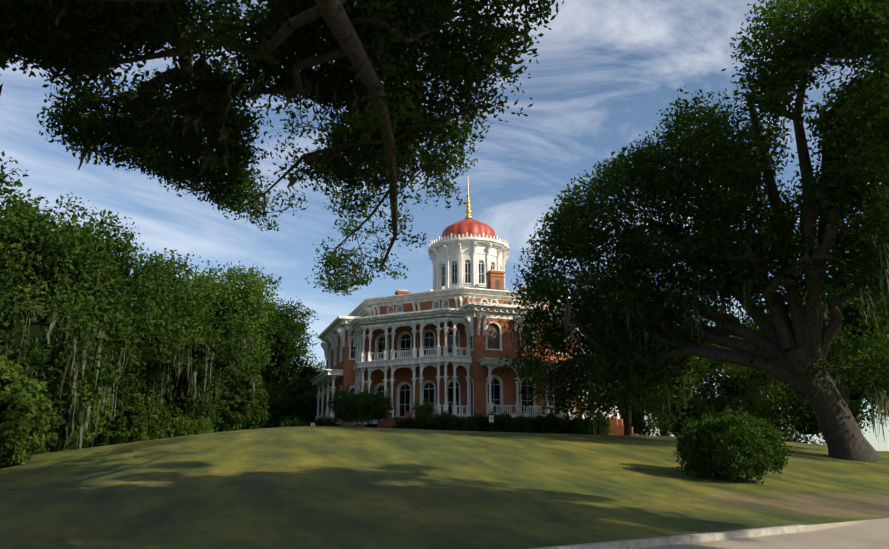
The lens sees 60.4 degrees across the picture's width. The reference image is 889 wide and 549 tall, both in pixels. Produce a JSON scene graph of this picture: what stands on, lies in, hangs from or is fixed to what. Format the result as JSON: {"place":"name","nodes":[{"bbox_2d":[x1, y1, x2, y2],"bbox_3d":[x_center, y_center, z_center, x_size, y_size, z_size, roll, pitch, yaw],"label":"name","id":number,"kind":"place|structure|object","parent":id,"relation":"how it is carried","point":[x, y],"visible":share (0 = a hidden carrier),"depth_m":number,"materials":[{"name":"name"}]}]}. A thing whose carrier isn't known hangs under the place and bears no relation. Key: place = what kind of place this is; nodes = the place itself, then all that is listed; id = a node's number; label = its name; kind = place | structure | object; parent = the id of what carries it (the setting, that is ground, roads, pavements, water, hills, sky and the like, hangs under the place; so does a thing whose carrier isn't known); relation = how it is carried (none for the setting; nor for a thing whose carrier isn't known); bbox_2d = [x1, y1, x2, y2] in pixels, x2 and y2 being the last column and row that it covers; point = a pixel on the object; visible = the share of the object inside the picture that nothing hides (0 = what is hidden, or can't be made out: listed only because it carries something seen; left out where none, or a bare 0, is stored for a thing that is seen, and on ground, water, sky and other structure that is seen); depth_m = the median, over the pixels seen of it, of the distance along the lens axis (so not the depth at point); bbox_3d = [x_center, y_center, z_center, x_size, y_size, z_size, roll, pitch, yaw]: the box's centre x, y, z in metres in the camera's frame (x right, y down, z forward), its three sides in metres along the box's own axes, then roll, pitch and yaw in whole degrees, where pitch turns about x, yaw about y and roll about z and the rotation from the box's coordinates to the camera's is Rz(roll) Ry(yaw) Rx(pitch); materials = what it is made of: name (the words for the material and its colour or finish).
{"place":"outdoors","nodes":[
{"label":"outdoors","id":0,"kind":"place"},
{"bbox_2d":[0,316,55,377],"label":"shade tree","id":1,"kind":"object","parent":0,"point":[36,329],"visible":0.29,"depth_m":42.58,"materials":[{"name":"green plant"}]},
{"bbox_2d":[14,239,138,368],"bbox_3d":[-26.710,3.693,51.151,10.349,13.014,8.047,-6,-16,20],"label":"shade tree","id":2,"kind":"object","parent":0,"point":[50,263],"visible":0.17,"depth_m":48.13,"materials":[{"name":"green plant"}]},
{"bbox_2d":[53,227,184,342],"bbox_3d":[-26.544,4.560,59.197,12.069,14.354,10.196,5,-16,-18],"label":"shade tree","id":3,"kind":"object","parent":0,"point":[165,310],"depth_m":58.77,"materials":[{"name":"green plant"}]},
{"bbox_2d":[138,278,235,403],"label":"shade tree","id":4,"kind":"object","parent":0,"point":[175,379],"visible":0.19,"depth_m":65.96,"materials":[{"name":"green plant"}]},
{"bbox_2d":[207,285,260,372],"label":"shade tree","id":5,"kind":"object","parent":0,"point":[240,291],"visible":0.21,"depth_m":79.94,"materials":[{"name":"green plant"}]},
{"bbox_2d":[0,0,563,295],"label":"oak","id":6,"kind":"object","parent":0,"point":[48,41],"depth_m":20.10,"materials":[{"name":"green plant"}]},
{"bbox_2d":[0,35,18,95],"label":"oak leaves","id":7,"kind":"object","parent":6,"relation":"on","point":[3,57],"visible":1,"depth_m":17.06,"materials":[{"name":"green plant"}]},
{"bbox_2d":[7,0,455,291],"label":"spanish moss","id":8,"kind":"object","parent":6,"relation":"hanging from","point":[291,178],"visible":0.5,"depth_m":21.73,"materials":[{"name":"green plant"}]},
{"bbox_2d":[254,312,316,396],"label":"shade tree","id":9,"kind":"object","parent":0,"point":[279,341],"visible":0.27,"depth_m":92.27,"materials":[{"name":"green plant"}]},
{"bbox_2d":[0,426,888,548],"bbox_3d":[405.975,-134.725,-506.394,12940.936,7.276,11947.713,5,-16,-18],"label":"ground","id":10,"kind":"structure","parent":0,"point":[319,487],"depth_m":27.14,"materials":[{"name":"plant"}]},
{"bbox_2d":[0,190,53,285],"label":"tree","id":11,"kind":"object","parent":10,"relation":"on","point":[17,216],"depth_m":50.41,"materials":[{"name":"green plant"}]},
{"bbox_2d":[0,354,61,466],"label":"understory","id":12,"kind":"object","parent":10,"relation":"on","point":[22,429],"depth_m":36.21,"materials":[{"name":"green plant"}]},
{"bbox_2d":[28,369,67,454],"bbox_3d":[-26.518,7.195,42.338,10.068,7.342,9.475,5,-16,-18],"label":"understory","id":13,"kind":"object","parent":10,"relation":"on","point":[51,389],"depth_m":43.84,"materials":[{"name":"green plant"}]},
{"bbox_2d":[0,309,100,452],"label":"moss","id":14,"kind":"object","parent":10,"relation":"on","point":[74,373],"visible":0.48,"depth_m":42.65,"materials":[{"name":"plant"}]},
{"bbox_2d":[0,151,115,420],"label":"tree","id":15,"kind":"object","parent":10,"relation":"on","point":[13,309],"depth_m":43.53,"materials":[{"name":"green plant"}]},
{"bbox_2d":[38,350,113,453],"bbox_3d":[-26.520,8.114,47.466,10.734,7.594,10.441,5,-16,-18],"label":"understory","id":16,"kind":"object","parent":10,"relation":"on","point":[57,438],"visible":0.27,"depth_m":46.23,"materials":[{"name":"green plant"}]},
{"bbox_2d":[45,313,131,452],"bbox_3d":[-26.444,8.838,49.513,13.223,12.033,8.260,-4,-15,15],"label":"moss","id":17,"kind":"object","parent":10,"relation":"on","point":[117,369],"visible":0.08,"depth_m":48.14,"materials":[{"name":"grey plant"}]},
{"bbox_2d":[0,196,189,422],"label":"tree","id":18,"kind":"object","parent":10,"relation":"on","point":[87,273],"depth_m":48.78,"materials":[{"name":"green plant"}]},
{"bbox_2d":[66,360,143,447],"bbox_3d":[-27.647,9.056,54.102,12.073,8.797,11.635,5,-16,-18],"label":"understory","id":19,"kind":"object","parent":10,"relation":"on","point":[118,429],"visible":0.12,"depth_m":54.24,"materials":[{"name":"green plant"}]},
{"bbox_2d":[46,191,215,441],"bbox_3d":[-26.595,4.393,59.332,16.515,19.435,16.742,5,-16,-18],"label":"tree","id":20,"kind":"object","parent":10,"relation":"on","point":[118,256],"depth_m":58.83,"materials":[{"name":"green plant"}]},
{"bbox_2d":[123,391,149,442],"bbox_3d":[-27.941,11.084,60.037,9.623,6.823,9.085,5,-16,-18],"label":"understory","id":21,"kind":"object","parent":10,"relation":"on","point":[135,433],"visible":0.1,"depth_m":58.45,"materials":[{"name":"green plant"}]},
{"bbox_2d":[124,393,171,442],"bbox_3d":[-26.480,11.771,61.145,8.914,6.251,8.065,5,-16,-18],"label":"understory","id":22,"kind":"object","parent":10,"relation":"on","point":[165,420],"visible":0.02,"depth_m":62.17,"materials":[{"name":"green plant"}]},
{"bbox_2d":[127,339,191,440],"bbox_3d":[-27.538,10.847,59.341,13.041,13.648,12.199,12,-19,-38],"label":"moss","id":23,"kind":"object","parent":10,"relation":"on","point":[167,369],"visible":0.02,"depth_m":60.59,"materials":[{"name":"grey plant"}]},
{"bbox_2d":[141,387,186,437],"bbox_3d":[-25.667,12.498,64.745,8.296,6.022,7.694,5,-16,-18],"label":"understory","id":24,"kind":"object","parent":10,"relation":"on","point":[175,407],"visible":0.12,"depth_m":64.97,"materials":[{"name":"green plant"}]},
{"bbox_2d":[147,387,218,431],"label":"understory","id":25,"kind":"object","parent":10,"relation":"on","point":[209,417],"depth_m":67.42,"materials":[{"name":"green plant"}]},
{"bbox_2d":[168,413,213,436],"bbox_3d":[-21.428,13.356,64.865,3.886,3.092,3.626,5,-16,-18],"label":"lawn shrub","id":26,"kind":"object","parent":10,"relation":"on","point":[177,423],"depth_m":63.92,"materials":[{"name":"green plant"}]},
{"bbox_2d":[119,248,275,433],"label":"tree","id":27,"kind":"object","parent":10,"relation":"on","point":[242,322],"depth_m":67.12,"materials":[{"name":"green plant"}]},
{"bbox_2d":[140,336,257,433],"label":"moss","id":28,"kind":"object","parent":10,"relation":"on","point":[193,383],"visible":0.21,"depth_m":65.25,"materials":[{"name":"plant"}]},
{"bbox_2d":[185,365,270,432],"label":"understory","id":29,"kind":"object","parent":10,"relation":"on","point":[249,410],"depth_m":69.88,"materials":[{"name":"green plant"}]},
{"bbox_2d":[186,260,281,382],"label":"tree","id":30,"kind":"object","parent":10,"relation":"on","point":[237,278],"depth_m":81.97,"materials":[{"name":"green plant"}]},
{"bbox_2d":[251,409,270,428],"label":"understory","id":31,"kind":"object","parent":10,"relation":"on","point":[266,425],"depth_m":78.09,"materials":[{"name":"green plant"}]},
{"bbox_2d":[255,375,288,427],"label":"understory","id":32,"kind":"object","parent":10,"relation":"on","point":[273,391],"visible":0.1,"depth_m":80.19,"materials":[{"name":"green plant"}]},
{"bbox_2d":[252,344,315,387],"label":"tree","id":33,"kind":"object","parent":10,"relation":"on","point":[296,362],"depth_m":124.42,"materials":[{"name":"green plant"}]},
{"bbox_2d":[244,297,325,395],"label":"tree","id":34,"kind":"object","parent":10,"relation":"on","point":[286,310],"depth_m":92.67,"materials":[{"name":"green plant"}]},
{"bbox_2d":[280,416,300,426],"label":"hedge","id":35,"kind":"object","parent":10,"relation":"on","point":[296,423],"depth_m":70.74,"materials":[{"name":"green plant"}]},
{"bbox_2d":[269,386,324,427],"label":"understory","id":36,"kind":"object","parent":10,"relation":"on","point":[307,407],"depth_m":80.30,"materials":[{"name":"green plant"}]},
{"bbox_2d":[297,420,315,426],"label":"hedge","id":37,"kind":"object","parent":10,"relation":"on","point":[303,423],"depth_m":69.52,"materials":[{"name":"green plant"}]},
{"bbox_2d":[288,359,325,396],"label":"tree","id":38,"kind":"object","parent":10,"relation":"on","point":[323,366],"visible":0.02,"depth_m":133.93,"materials":[{"name":"green plant"}]},
{"bbox_2d":[304,387,324,413],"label":"understory","id":39,"kind":"object","parent":10,"relation":"on","point":[313,394],"depth_m":87.62,"materials":[{"name":"green plant"}]},
{"bbox_2d":[315,415,340,425],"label":"hedge","id":40,"kind":"object","parent":10,"relation":"on","point":[333,420],"depth_m":68.58,"materials":[{"name":"green plant"}]},
{"bbox_2d":[325,385,394,426],"bbox_3d":[-7.091,11.350,63.925,6.104,4.160,5.055,5,-16,-18],"label":"bush","id":41,"kind":"object","parent":10,"relation":"on","point":[379,411],"depth_m":62.99,"materials":[{"name":"green plant"}]},
{"bbox_2d":[390,417,415,428],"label":"hedge","id":42,"kind":"object","parent":10,"relation":"on","point":[397,425],"depth_m":65.76,"materials":[{"name":"green plant"}]},
{"bbox_2d":[410,399,435,429],"bbox_3d":[-1.861,12.073,64.756,2.357,3.170,2.236,5,-16,-18],"label":"topiary shrub","id":43,"kind":"object","parent":10,"relation":"on","point":[416,409],"depth_m":64.46,"materials":[{"name":"green plant"}]},
{"bbox_2d":[409,413,437,429],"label":"hedge","id":44,"kind":"object","parent":10,"relation":"on","point":[416,425],"depth_m":64.98,"materials":[{"name":"green plant"}]},
{"bbox_2d":[433,410,460,429],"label":"hedge","id":45,"kind":"object","parent":10,"relation":"on","point":[438,418],"depth_m":64.34,"materials":[{"name":"green plant"}]},
{"bbox_2d":[449,415,475,430],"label":"hedge","id":46,"kind":"object","parent":10,"relation":"on","point":[463,419],"depth_m":63.85,"materials":[{"name":"green plant"}]},
{"bbox_2d":[310,232,642,435],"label":"mansion","id":47,"kind":"structure","parent":10,"relation":"on","point":[445,344],"depth_m":71.86,"materials":[{"name":"paint"}]},
{"bbox_2d":[441,218,495,239],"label":"dome","id":48,"kind":"structure","parent":47,"relation":"on","point":[473,227],"depth_m":84.81,"materials":[{"name":"paint"}]},
{"bbox_2d":[464,189,471,218],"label":"finial","id":49,"kind":"object","parent":48,"relation":"on","point":[468,211],"visible":0.94,"depth_m":87.97,"materials":[{"name":"gold metal"}]},
{"bbox_2d":[468,410,494,431],"bbox_3d":[3.146,12.563,64.433,2.770,2.262,2.382,5,-16,-18],"label":"hedge","id":50,"kind":"object","parent":10,"relation":"on","point":[475,416],"depth_m":63.80,"materials":[{"name":"green plant"}]},
{"bbox_2d":[489,415,493,431],"bbox_3d":[3.826,12.268,62.608,0.550,1.475,0.077,12,-19,-37],"label":"sign","id":51,"kind":"object","parent":10,"relation":"on","point":[491,418],"visible":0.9,"depth_m":62.67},
{"bbox_2d":[485,408,513,431],"bbox_3d":[4.654,12.550,64.470,2.932,2.464,2.394,5,-16,-18],"label":"hedge","id":52,"kind":"object","parent":10,"relation":"on","point":[506,417],"depth_m":63.99,"materials":[{"name":"green plant"}]},
{"bbox_2d":[504,415,528,432],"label":"hedge","id":53,"kind":"object","parent":10,"relation":"on","point":[518,420],"depth_m":64.49,"materials":[{"name":"green plant"}]},
{"bbox_2d":[522,413,549,432],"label":"hedge","id":54,"kind":"object","parent":10,"relation":"on","point":[534,429],"depth_m":64.88,"materials":[{"name":"green plant"}]},
{"bbox_2d":[537,412,562,433],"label":"hedge","id":55,"kind":"object","parent":10,"relation":"on","point":[550,422],"depth_m":65.45,"materials":[{"name":"green plant"}]},
{"bbox_2d":[556,415,579,433],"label":"hedge","id":56,"kind":"object","parent":10,"relation":"on","point":[574,430],"depth_m":65.91,"materials":[{"name":"green plant"}]},
{"bbox_2d":[573,416,597,434],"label":"hedge","id":57,"kind":"object","parent":10,"relation":"on","point":[578,419],"depth_m":66.45,"materials":[{"name":"green plant"}]},
{"bbox_2d":[512,246,664,435],"bbox_3d":[12.672,5.249,64.157,13.498,16.768,11.152,5,-16,-18],"label":"tree","id":58,"kind":"object","parent":10,"relation":"on","point":[553,328],"depth_m":62.56,"materials":[{"name":"green plant"}]},
{"bbox_2d":[586,412,612,434],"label":"hedge","id":59,"kind":"object","parent":10,"relation":"on","point":[607,431],"depth_m":67.10,"materials":[{"name":"green plant"}]},
{"bbox_2d":[620,396,653,429],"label":"shade tree","id":60,"kind":"object","parent":10,"relation":"on","point":[636,421],"depth_m":112.78,"materials":[{"name":"green plant"}]},
{"bbox_2d":[619,368,658,435],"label":"tree","id":61,"kind":"object","parent":10,"relation":"on","point":[643,424],"depth_m":112.39,"materials":[{"name":"green plant"}]},
{"bbox_2d":[528,524,807,548],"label":"kerb","id":62,"kind":"structure","parent":10,"relation":"on","point":[666,540],"depth_m":20.37,"materials":[{"name":"concrete"}]},
{"bbox_2d":[645,387,693,436],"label":"tree","id":63,"kind":"object","parent":10,"relation":"on","point":[669,433],"depth_m":140.20,"materials":[{"name":"green plant"}]},
{"bbox_2d":[654,356,698,433],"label":"shade tree","id":64,"kind":"object","parent":10,"relation":"on","point":[678,425],"visible":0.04,"depth_m":87.94,"materials":[{"name":"green plant"}]},
{"bbox_2d":[638,335,723,436],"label":"tree","id":65,"kind":"object","parent":10,"relation":"on","point":[656,402],"depth_m":88.50,"materials":[{"name":"green plant"}]},
{"bbox_2d":[498,0,888,462],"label":"oak","id":66,"kind":"object","parent":10,"relation":"on","point":[858,100],"depth_m":50.27,"materials":[{"name":"green plant"}]},
{"bbox_2d":[511,232,888,443],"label":"spanish moss","id":67,"kind":"object","parent":66,"relation":"attached to","point":[883,404],"visible":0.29,"depth_m":53.77,"materials":[{"name":"plant"}]},
{"bbox_2d":[673,405,792,483],"bbox_3d":[13.274,8.070,35.840,5.313,3.660,5.247,5,-16,-18],"label":"bush","id":68,"kind":"object","parent":10,"relation":"on","point":[754,431],"depth_m":34.60,"materials":[{"name":"green plant"}]},
{"bbox_2d":[699,343,767,420],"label":"shade tree","id":69,"kind":"object","parent":10,"relation":"on","point":[728,391],"visible":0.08,"depth_m":90.44,"materials":[{"name":"green plant"}]},
{"bbox_2d":[682,319,788,421],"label":"tree","id":70,"kind":"object","parent":10,"relation":"on","point":[756,398],"depth_m":89.57,"materials":[{"name":"green plant"}]},
{"bbox_2d":[715,301,822,442],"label":"tree","id":71,"kind":"object","parent":10,"relation":"on","point":[788,413],"depth_m":92.65,"materials":[{"name":"green plant"}]},
{"bbox_2d":[747,329,812,428],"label":"shade tree","id":72,"kind":"object","parent":10,"relation":"on","point":[775,423],"visible":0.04,"depth_m":92.70,"materials":[{"name":"green plant"}]},
{"bbox_2d":[754,294,888,444],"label":"tree","id":73,"kind":"object","parent":10,"relation":"on","point":[807,439],"depth_m":95.41,"materials":[{"name":"green plant"}]},
{"bbox_2d":[793,337,863,434],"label":"shade tree","id":74,"kind":"object","parent":10,"relation":"on","point":[811,430],"depth_m":96.39,"materials":[{"name":"green plant"}]},
{"bbox_2d":[778,266,888,431],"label":"tree","id":75,"kind":"object","parent":10,"relation":"on","point":[865,341],"depth_m":75.82,"materials":[{"name":"green plant"}]},
{"bbox_2d":[831,292,880,400],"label":"shade tree","id":76,"kind":"object","parent":10,"relation":"on","point":[847,316],"visible":0.1,"depth_m":72.89,"materials":[{"name":"green plant"}]},
{"bbox_2d":[0,0,888,450],"label":"sky","id":77,"kind":"structure","parent":0,"point":[601,77],"materials":[{"name":"blue"}]}
]}

